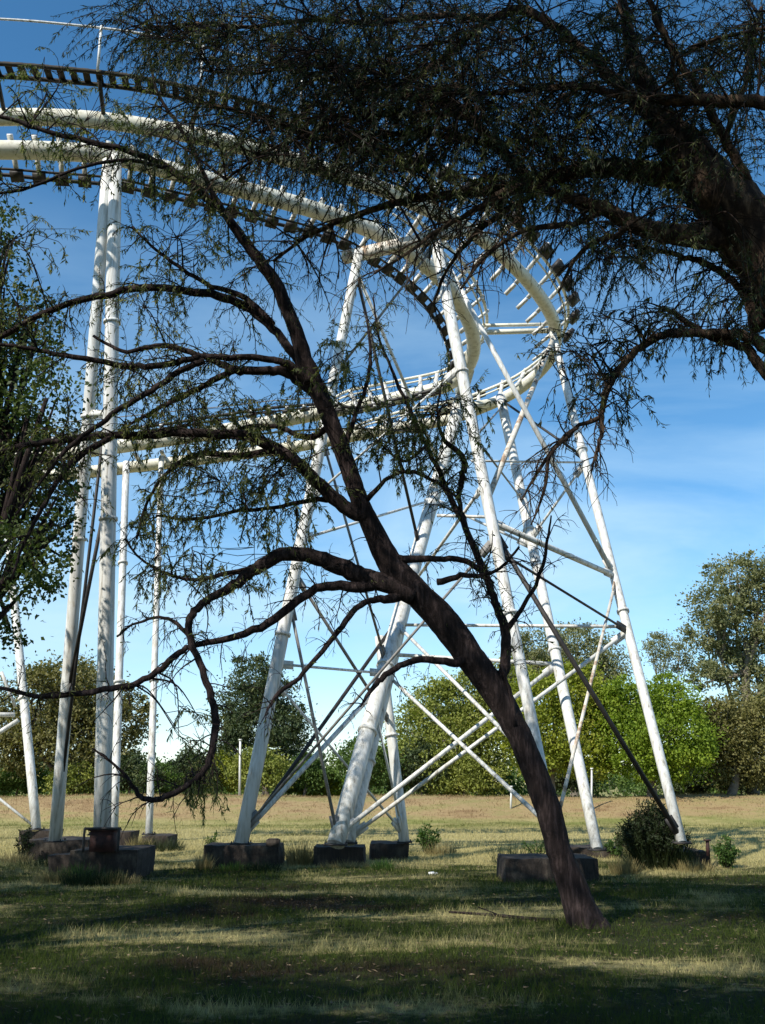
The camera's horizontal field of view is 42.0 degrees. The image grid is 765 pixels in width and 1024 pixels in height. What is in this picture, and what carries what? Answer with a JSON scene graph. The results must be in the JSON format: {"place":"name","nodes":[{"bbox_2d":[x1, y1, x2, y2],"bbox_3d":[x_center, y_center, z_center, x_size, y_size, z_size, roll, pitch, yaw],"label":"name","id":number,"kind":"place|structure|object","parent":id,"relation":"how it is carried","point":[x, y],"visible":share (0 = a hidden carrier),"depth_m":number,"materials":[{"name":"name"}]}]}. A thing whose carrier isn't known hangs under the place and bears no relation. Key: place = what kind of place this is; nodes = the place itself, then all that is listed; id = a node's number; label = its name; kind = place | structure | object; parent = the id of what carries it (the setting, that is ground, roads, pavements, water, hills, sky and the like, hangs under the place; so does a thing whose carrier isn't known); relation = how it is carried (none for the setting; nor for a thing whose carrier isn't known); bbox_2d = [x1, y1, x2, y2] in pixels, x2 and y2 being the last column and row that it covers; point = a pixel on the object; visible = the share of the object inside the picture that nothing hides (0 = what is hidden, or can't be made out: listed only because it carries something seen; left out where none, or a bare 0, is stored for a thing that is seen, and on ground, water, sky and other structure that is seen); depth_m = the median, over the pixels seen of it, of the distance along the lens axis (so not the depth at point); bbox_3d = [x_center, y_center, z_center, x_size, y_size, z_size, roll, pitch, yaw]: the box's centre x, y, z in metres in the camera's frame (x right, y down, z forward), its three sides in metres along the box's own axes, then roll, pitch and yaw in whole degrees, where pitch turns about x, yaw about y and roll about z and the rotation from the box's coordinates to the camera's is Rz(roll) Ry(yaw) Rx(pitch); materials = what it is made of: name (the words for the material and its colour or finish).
{"place":"outdoors","nodes":[
{"label":"outdoors","id":0,"kind":"place"},
{"bbox_2d":[0,784,764,1023],"bbox_3d":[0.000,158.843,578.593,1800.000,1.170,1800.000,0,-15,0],"label":"ground","id":1,"kind":"structure","parent":0,"point":[469,802],"depth_m":11.47,"materials":[{"name":"green plant"}]},
{"bbox_2d":[0,850,34,863],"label":"grass tuft","id":2,"kind":"object","parent":1,"relation":"on","point":[6,858],"visible":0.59,"depth_m":20.53,"materials":[{"name":"green plant"}]},
{"bbox_2d":[13,825,35,858],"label":"green weed","id":3,"kind":"object","parent":1,"relation":"on","point":[23,844],"visible":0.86,"depth_m":21.03,"materials":[{"name":"green plant"}]},
{"bbox_2d":[0,759,49,795],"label":"background bush","id":4,"kind":"object","parent":1,"relation":"on","point":[10,785],"visible":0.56,"depth_m":49.58,"materials":[{"name":"green plant"}]},
{"bbox_2d":[18,853,54,867],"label":"grass tuft","id":5,"kind":"object","parent":1,"relation":"on","point":[36,862],"visible":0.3,"depth_m":19.36,"materials":[{"name":"green plant"}]},
{"bbox_2d":[19,829,63,845],"bbox_3d":[-9.139,8.731,26.625,0.923,0.481,1.032,0,-15,0],"label":"concrete footing","id":6,"kind":"object","parent":1,"relation":"on","point":[40,834],"visible":0.22,"depth_m":26.18,"materials":[{"name":"grey concrete"}]},
{"bbox_2d":[31,866,75,883],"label":"grass tuft","id":7,"kind":"object","parent":1,"relation":"on","point":[50,877],"visible":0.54,"depth_m":16.59,"materials":[{"name":"green plant"}]},
{"bbox_2d":[0,175,109,669],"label":"broadleaf tree","id":8,"kind":"object","parent":1,"relation":"on","point":[11,423],"visible":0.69,"depth_m":16.43,"materials":[{"name":"green plant"}]},
{"bbox_2d":[28,836,89,860],"bbox_3d":[-6.994,7.493,22.125,1.367,0.505,1.533,0,-15,0],"label":"concrete footing","id":9,"kind":"object","parent":1,"relation":"on","point":[41,848],"visible":0.41,"depth_m":21.43,"materials":[{"name":"grey concrete"}]},
{"bbox_2d":[48,853,69,873],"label":"concrete footing","id":10,"kind":"object","parent":1,"relation":"on","point":[55,861],"visible":0.48,"depth_m":18.12,"materials":[{"name":"grey concrete"}]},
{"bbox_2d":[39,758,94,794],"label":"background bush","id":11,"kind":"object","parent":1,"relation":"on","point":[73,781],"visible":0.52,"depth_m":46.69,"materials":[{"name":"green plant"}]},
{"bbox_2d":[56,860,103,877],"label":"grass tuft","id":12,"kind":"object","parent":1,"relation":"on","point":[77,870],"visible":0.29,"depth_m":16.95,"materials":[{"name":"green plant"}]},
{"bbox_2d":[0,643,167,795],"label":"rounded tree","id":13,"kind":"object","parent":1,"relation":"on","point":[44,736],"visible":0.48,"depth_m":47.73,"materials":[{"name":"green plant"}]},
{"bbox_2d":[58,862,129,886],"bbox_3d":[-4.754,5.949,16.458,1.235,0.420,0.978,0,-15,0],"label":"grass tuft","id":14,"kind":"object","parent":1,"relation":"on","point":[90,879],"visible":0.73,"depth_m":16.28,"materials":[{"name":"green plant"}]},
{"bbox_2d":[69,845,155,879],"bbox_3d":[-4.844,6.330,17.965,1.236,0.561,1.532,0,-15,0],"label":"concrete footing","id":15,"kind":"object","parent":1,"relation":"on","point":[138,860],"visible":0.66,"depth_m":17.29,"materials":[{"name":"grey concrete"}]},
{"bbox_2d":[82,827,121,851],"bbox_3d":[-4.821,5.675,17.290,0.642,0.409,0.512,0,-15,0],"label":"steel box","id":16,"kind":"object","parent":15,"relation":"on","point":[106,839],"visible":1,"depth_m":17.10,"materials":[{"name":"brown metal"}]},
{"bbox_2d":[91,871,141,884],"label":"grass tuft","id":17,"kind":"object","parent":1,"relation":"on","point":[128,880],"visible":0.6,"depth_m":16.31,"materials":[{"name":"green plant"}]},
{"bbox_2d":[120,830,139,845],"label":"concrete footing","id":18,"kind":"object","parent":1,"relation":"on","point":[126,835],"visible":0.32,"depth_m":25.58,"materials":[{"name":"grey concrete"}]},
{"bbox_2d":[124,832,153,845],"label":"grass tuft","id":19,"kind":"object","parent":1,"relation":"on","point":[138,841],"visible":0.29,"depth_m":24.37,"materials":[{"name":"green plant"}]},
{"bbox_2d":[119,750,166,793],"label":"background bush","id":20,"kind":"object","parent":1,"relation":"on","point":[132,769],"visible":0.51,"depth_m":46.85,"materials":[{"name":"green plant"}]},
{"bbox_2d":[134,758,184,793],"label":"background bush","id":21,"kind":"object","parent":1,"relation":"on","point":[167,770],"visible":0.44,"depth_m":46.92,"materials":[{"name":"green plant"}]},
{"bbox_2d":[142,833,176,846],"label":"concrete footing","id":22,"kind":"object","parent":1,"relation":"on","point":[165,836],"visible":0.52,"depth_m":24.97,"materials":[{"name":"grey concrete"}]},
{"bbox_2d":[134,835,187,851],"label":"grass tuft","id":23,"kind":"object","parent":1,"relation":"on","point":[161,847],"visible":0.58,"depth_m":24.26,"materials":[{"name":"green plant"}]},
{"bbox_2d":[164,744,221,791],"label":"background bush","id":24,"kind":"object","parent":1,"relation":"on","point":[181,755],"visible":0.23,"depth_m":48.31,"materials":[{"name":"green plant"}]},
{"bbox_2d":[193,850,219,869],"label":"grass tuft","id":25,"kind":"object","parent":1,"relation":"on","point":[203,863],"visible":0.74,"depth_m":19.39,"materials":[{"name":"green plant"}]},
{"bbox_2d":[203,830,217,843],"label":"green weed","id":26,"kind":"object","parent":1,"relation":"on","point":[211,840],"visible":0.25,"depth_m":22.35,"materials":[{"name":"green plant"}]},
{"bbox_2d":[205,748,238,794],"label":"background bush","id":27,"kind":"object","parent":1,"relation":"on","point":[225,758],"visible":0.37,"depth_m":49.56,"materials":[{"name":"green plant"}]},
{"bbox_2d":[219,860,250,870],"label":"grass tuft","id":28,"kind":"object","parent":1,"relation":"on","point":[237,865],"visible":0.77,"depth_m":19.20,"materials":[{"name":"green plant"}]},
{"bbox_2d":[238,739,241,795],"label":"white pole","id":29,"kind":"object","parent":1,"relation":"on","point":[239,784],"visible":0.8,"depth_m":44.48,"materials":[{"name":"metal"}]},
{"bbox_2d":[204,842,284,867],"bbox_3d":[-2.819,7.015,20.335,1.589,0.486,1.129,0,-15,0],"label":"concrete footing","id":30,"kind":"object","parent":1,"relation":"on","point":[226,853],"visible":0.61,"depth_m":19.83,"materials":[{"name":"grey concrete"}]},
{"bbox_2d":[266,838,279,846],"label":"anchor block","id":31,"kind":"structure","parent":30,"relation":"on","point":[272,842],"depth_m":18.32,"materials":[{"name":"concrete"}]},
{"bbox_2d":[215,744,298,794],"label":"background bush","id":32,"kind":"object","parent":1,"relation":"on","point":[273,764],"visible":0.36,"depth_m":47.31,"materials":[{"name":"green plant"}]},
{"bbox_2d":[240,859,282,871],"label":"grass tuft","id":33,"kind":"object","parent":1,"relation":"on","point":[260,867],"visible":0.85,"depth_m":19.02,"materials":[{"name":"green plant"}]},
{"bbox_2d":[203,651,326,794],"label":"conical tree","id":34,"kind":"object","parent":1,"relation":"on","point":[287,732],"visible":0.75,"depth_m":50.27,"materials":[{"name":"green plant"}]},
{"bbox_2d":[282,837,319,865],"bbox_3d":[-1.656,6.851,20.203,0.866,0.648,0.828,-15,-21,43],"label":"grass tuft","id":35,"kind":"object","parent":1,"relation":"on","point":[301,856],"visible":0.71,"depth_m":20.10,"materials":[{"name":"green plant"}]},
{"bbox_2d":[0,32,613,929],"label":"leaning tree","id":36,"kind":"object","parent":1,"relation":"on","point":[396,578],"visible":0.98,"depth_m":12.48,"materials":[{"name":"brown plant"}]},
{"bbox_2d":[279,752,340,795],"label":"background bush","id":37,"kind":"object","parent":1,"relation":"on","point":[310,780],"visible":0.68,"depth_m":48.69,"materials":[{"name":"green plant"}]},
{"bbox_2d":[292,776,343,796],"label":"background bush","id":38,"kind":"object","parent":1,"relation":"on","point":[337,786],"visible":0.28,"depth_m":49.44,"materials":[{"name":"green plant"}]},
{"bbox_2d":[313,844,365,865],"bbox_3d":[-0.877,7.085,20.514,1.080,0.447,1.133,0,-15,0],"label":"concrete footing","id":39,"kind":"object","parent":1,"relation":"on","point":[354,853],"visible":0.64,"depth_m":20.00,"materials":[{"name":"grey concrete"}]},
{"bbox_2d":[320,857,367,867],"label":"grass tuft","id":40,"kind":"object","parent":1,"relation":"on","point":[341,864],"visible":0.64,"depth_m":19.43,"materials":[{"name":"green plant"}]},
{"bbox_2d":[327,731,409,794],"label":"background bush","id":41,"kind":"object","parent":1,"relation":"on","point":[377,773],"visible":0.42,"depth_m":47.50,"materials":[{"name":"green plant"}]},
{"bbox_2d":[0,759,764,796],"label":"bank scrub","id":42,"kind":"object","parent":1,"relation":"on","point":[628,786],"visible":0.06,"depth_m":53.25,"materials":[{"name":"green plant"}]},
{"bbox_2d":[0,739,764,796],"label":"distant treeline","id":43,"kind":"object","parent":1,"relation":"on","point":[326,761],"visible":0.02,"depth_m":88.75,"materials":[{"name":"green plant"}]},
{"bbox_2d":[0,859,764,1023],"bbox_3d":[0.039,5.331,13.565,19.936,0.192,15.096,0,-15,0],"label":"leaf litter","id":44,"kind":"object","parent":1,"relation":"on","point":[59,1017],"visible":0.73,"depth_m":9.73,"materials":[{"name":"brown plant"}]},
{"bbox_2d":[370,859,394,870],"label":"grass tuft","id":45,"kind":"object","parent":1,"relation":"on","point":[385,865],"visible":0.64,"depth_m":18.68,"materials":[{"name":"green plant"}]},
{"bbox_2d":[369,840,408,859],"bbox_3d":[0.150,7.572,22.234,0.885,0.413,1.333,0,-15,0],"label":"concrete footing","id":46,"kind":"object","parent":1,"relation":"on","point":[382,849],"visible":0.82,"depth_m":21.62,"materials":[{"name":"grey concrete"}]},
{"bbox_2d":[0,18,691,852],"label":"roller coaster","id":47,"kind":"object","parent":46,"relation":"on","point":[348,828],"visible":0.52,"depth_m":21.25,"materials":[{"name":"beige paint"}]},
{"bbox_2d":[48,0,764,557],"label":"spreading tree","id":48,"kind":"object","parent":1,"relation":"on","point":[722,200],"visible":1,"depth_m":9.47,"materials":[{"name":"green plant"}]},
{"bbox_2d":[374,734,450,795],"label":"background bush","id":49,"kind":"object","parent":1,"relation":"on","point":[418,758],"visible":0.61,"depth_m":48.56,"materials":[{"name":"green plant"}]},
{"bbox_2d":[414,823,440,851],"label":"green weed","id":50,"kind":"object","parent":1,"relation":"on","point":[425,837],"visible":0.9,"depth_m":23.77,"materials":[{"name":"green plant"}]},
{"bbox_2d":[421,841,459,855],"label":"grass tuft","id":51,"kind":"object","parent":1,"relation":"on","point":[441,850],"visible":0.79,"depth_m":23.21,"materials":[{"name":"green plant"}]},
{"bbox_2d":[378,650,539,794],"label":"olive tree","id":52,"kind":"object","parent":1,"relation":"on","point":[457,719],"visible":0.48,"depth_m":50.25,"materials":[{"name":"green plant"}]},
{"bbox_2d":[427,749,515,796],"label":"background bush","id":53,"kind":"object","parent":1,"relation":"on","point":[469,778],"visible":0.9,"depth_m":48.23,"materials":[{"name":"green plant"}]},
{"bbox_2d":[449,907,558,922],"bbox_3d":[1.499,4.908,12.139,1.467,0.099,0.288,-11,-19,34],"label":"fallen branch","id":54,"kind":"object","parent":1,"relation":"on","point":[505,916],"visible":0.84,"depth_m":12.10,"materials":[{"name":"brown wood"}]},
{"bbox_2d":[483,839,535,863],"bbox_3d":[2.697,7.040,20.800,1.175,0.598,0.938,-10,-18,32],"label":"grass tuft","id":55,"kind":"object","parent":1,"relation":"on","point":[510,843],"visible":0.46,"depth_m":20.73,"materials":[{"name":"green plant"}]},
{"bbox_2d":[510,786,512,808],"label":"white pole","id":56,"kind":"object","parent":1,"relation":"on","point":[511,799],"visible":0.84,"depth_m":42.24,"materials":[{"name":"metal"}]},
{"bbox_2d":[521,840,545,853],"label":"green weed","id":57,"kind":"object","parent":1,"relation":"on","point":[538,848],"visible":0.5,"depth_m":21.93,"materials":[{"name":"green plant"}]},
{"bbox_2d":[496,853,598,882],"bbox_3d":[2.851,6.206,17.314,1.655,0.458,1.333,0,-15,0],"label":"concrete footing","id":58,"kind":"object","parent":1,"relation":"on","point":[523,866],"visible":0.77,"depth_m":16.72,"materials":[{"name":"grey concrete"}]},
{"bbox_2d":[476,658,634,790],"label":"yellow green tree","id":59,"kind":"object","parent":1,"relation":"on","point":[551,722],"visible":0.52,"depth_m":44.82,"materials":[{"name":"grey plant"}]},
{"bbox_2d":[509,876,602,886],"bbox_3d":[2.809,5.992,16.156,1.541,0.176,1.178,0,-15,0],"label":"grass tuft","id":60,"kind":"object","parent":1,"relation":"on","point":[534,882],"visible":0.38,"depth_m":16.19,"materials":[{"name":"green plant"}]},
{"bbox_2d":[516,769,609,795],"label":"background bush","id":61,"kind":"object","parent":1,"relation":"on","point":[559,782],"visible":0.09,"depth_m":49.86,"materials":[{"name":"green plant"}]},
{"bbox_2d":[493,617,650,796],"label":"grey green tree","id":62,"kind":"object","parent":1,"relation":"on","point":[576,648],"visible":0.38,"depth_m":62.97,"materials":[{"name":"green plant"}]},
{"bbox_2d":[590,768,592,799],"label":"white pole","id":63,"kind":"object","parent":1,"relation":"on","point":[592,782],"visible":0.8,"depth_m":42.43,"materials":[{"name":"metal"}]},
{"bbox_2d":[570,844,622,858],"bbox_3d":[4.649,7.665,22.396,1.306,0.319,1.227,0,-15,0],"label":"concrete footing","id":64,"kind":"object","parent":1,"relation":"on","point":[580,849],"visible":0.28,"depth_m":21.83,"materials":[{"name":"grey concrete"}]},
{"bbox_2d":[603,831,623,858],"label":"green weed","id":65,"kind":"object","parent":1,"relation":"on","point":[610,844],"visible":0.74,"depth_m":21.79,"materials":[{"name":"green plant"}]},
{"bbox_2d":[606,855,643,874],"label":"grass tuft","id":66,"kind":"object","parent":1,"relation":"on","point":[625,868],"visible":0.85,"depth_m":18.34,"materials":[{"name":"green plant"}]},
{"bbox_2d":[612,794,692,868],"bbox_3d":[5.262,6.248,19.373,1.497,1.458,1.312,0,-15,0],"label":"dark bush","id":67,"kind":"object","parent":1,"relation":"on","point":[633,831],"visible":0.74,"depth_m":19.14,"materials":[{"name":"dark green leaf"},{"name":"twig bark"}]},
{"bbox_2d":[604,823,703,869],"bbox_3d":[5.365,6.414,19.374,2.198,1.056,1.762,0,-15,0],"label":"grass tuft","id":68,"kind":"object","parent":1,"relation":"on","point":[681,857],"visible":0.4,"depth_m":18.98,"materials":[{"name":"green plant"}]},
{"bbox_2d":[575,668,733,796],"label":"bright green tree","id":69,"kind":"object","parent":1,"relation":"on","point":[675,715],"visible":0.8,"depth_m":43.98,"materials":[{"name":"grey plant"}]},
{"bbox_2d":[638,628,704,731],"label":"wispy tree","id":70,"kind":"object","parent":1,"relation":"on","point":[686,662],"visible":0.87,"depth_m":57.41,"materials":[{"name":"green leaf"},{"name":"grey bark"}]},
{"bbox_2d":[656,766,715,794],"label":"background bush","id":71,"kind":"object","parent":1,"relation":"on","point":[698,788],"visible":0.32,"depth_m":49.59,"materials":[{"name":"green plant"}]},
{"bbox_2d":[669,858,716,872],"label":"grass tuft","id":72,"kind":"object","parent":1,"relation":"on","point":[693,866],"visible":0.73,"depth_m":18.50,"materials":[{"name":"plant"}]},
{"bbox_2d":[679,847,710,866],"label":"concrete footing","id":73,"kind":"object","parent":1,"relation":"on","point":[704,857],"visible":0.14,"depth_m":19.45,"materials":[{"name":"grey concrete"}]},
{"bbox_2d":[703,839,710,855],"bbox_3d":[5.986,6.176,18.321,0.110,0.287,0.110,0,-15,0],"label":"iron stub post","id":74,"kind":"object","parent":1,"relation":"on","point":[707,847],"visible":1,"depth_m":18.30,"materials":[{"name":"metal"}]},
{"bbox_2d":[668,545,764,794],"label":"tall gum tree","id":75,"kind":"object","parent":1,"relation":"on","point":[741,657],"visible":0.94,"depth_m":49.80,"materials":[{"name":"green plant"}]},
{"bbox_2d":[686,686,764,794],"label":"shadowy tree","id":76,"kind":"object","parent":1,"relation":"on","point":[745,742],"visible":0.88,"depth_m":45.29,"materials":[{"name":"green plant"}]},
{"bbox_2d":[711,834,741,867],"bbox_3d":[6.736,6.639,19.482,0.594,0.687,0.539,0,-15,0],"label":"weed","id":77,"kind":"object","parent":1,"relation":"on","point":[727,856],"visible":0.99,"depth_m":19.40,"materials":[{"name":"green plant"}]},
{"bbox_2d":[703,760,764,793],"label":"background bush","id":78,"kind":"object","parent":1,"relation":"on","point":[723,788],"visible":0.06,"depth_m":48.16,"materials":[{"name":"green plant"}]},
{"bbox_2d":[0,0,764,777],"label":"sky","id":79,"kind":"structure","parent":0,"point":[692,489],"materials":[{"name":"blue"}]}
]}

